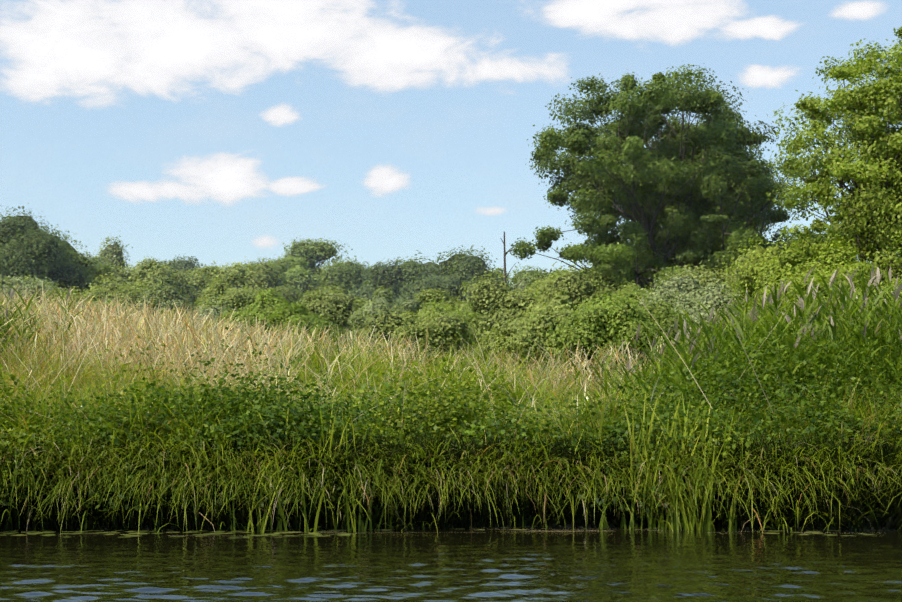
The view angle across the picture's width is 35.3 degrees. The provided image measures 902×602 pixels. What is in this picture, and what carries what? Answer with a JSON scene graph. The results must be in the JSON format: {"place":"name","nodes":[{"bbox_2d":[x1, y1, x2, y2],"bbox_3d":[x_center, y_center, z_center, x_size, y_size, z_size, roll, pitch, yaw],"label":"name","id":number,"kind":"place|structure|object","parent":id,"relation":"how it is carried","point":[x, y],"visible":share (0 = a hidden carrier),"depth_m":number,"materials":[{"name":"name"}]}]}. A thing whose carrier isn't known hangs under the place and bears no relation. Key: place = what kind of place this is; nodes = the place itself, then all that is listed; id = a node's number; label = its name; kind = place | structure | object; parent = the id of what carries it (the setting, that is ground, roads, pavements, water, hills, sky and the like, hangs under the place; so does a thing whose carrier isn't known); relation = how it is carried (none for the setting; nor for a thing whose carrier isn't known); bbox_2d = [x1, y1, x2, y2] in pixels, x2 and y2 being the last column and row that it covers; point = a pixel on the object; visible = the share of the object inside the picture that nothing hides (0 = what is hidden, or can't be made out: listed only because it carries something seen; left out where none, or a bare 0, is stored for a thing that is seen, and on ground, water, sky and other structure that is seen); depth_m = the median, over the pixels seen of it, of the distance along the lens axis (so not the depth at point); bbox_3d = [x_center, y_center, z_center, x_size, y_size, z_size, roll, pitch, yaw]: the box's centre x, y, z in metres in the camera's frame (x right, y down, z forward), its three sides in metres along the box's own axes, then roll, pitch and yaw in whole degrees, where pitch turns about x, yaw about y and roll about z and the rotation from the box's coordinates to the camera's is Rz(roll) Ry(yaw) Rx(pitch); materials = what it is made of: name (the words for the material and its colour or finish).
{"place":"outdoors","nodes":[
{"label":"outdoors","id":0,"kind":"place"},
{"bbox_2d":[0,528,901,601],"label":"river water","id":1,"kind":"structure","parent":0,"point":[510,565],"depth_m":10.47,"materials":[{"name":"green liquid"}]},
{"bbox_2d":[0,527,872,538],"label":"lily pads","id":2,"kind":"object","parent":1,"relation":"on","point":[194,531],"visible":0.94,"depth_m":13.97,"materials":[{"name":"green plant"}]},
{"bbox_2d":[0,280,901,535],"bbox_3d":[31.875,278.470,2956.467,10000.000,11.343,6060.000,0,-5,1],"label":"meadow ground","id":3,"kind":"structure","parent":0,"point":[558,526],"depth_m":14.52,"materials":[{"name":"green plant"}]},
{"bbox_2d":[0,327,655,474],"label":"bank herbs","id":4,"kind":"object","parent":3,"relation":"on","point":[232,403],"visible":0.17,"depth_m":15.54,"materials":[{"name":"green plant"}]},
{"bbox_2d":[0,26,901,380],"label":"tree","id":5,"kind":"object","parent":3,"relation":"on","point":[722,158],"depth_m":60.01,"materials":[{"name":"green plant"}]},
{"bbox_2d":[0,329,901,514],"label":"bank bushes","id":6,"kind":"object","parent":3,"relation":"on","point":[268,415],"visible":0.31,"depth_m":15.43,"materials":[{"name":"green plant"}]},
{"bbox_2d":[0,262,901,413],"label":"reed bed","id":7,"kind":"object","parent":3,"relation":"on","point":[876,326],"visible":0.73,"depth_m":18.91,"materials":[{"name":"green plant"}]},
{"bbox_2d":[0,215,901,373],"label":"bushes","id":8,"kind":"object","parent":3,"relation":"on","point":[482,295],"depth_m":54.61,"materials":[{"name":"green plant"}]},
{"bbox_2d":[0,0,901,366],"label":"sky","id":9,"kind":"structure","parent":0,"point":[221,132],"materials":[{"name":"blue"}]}
]}

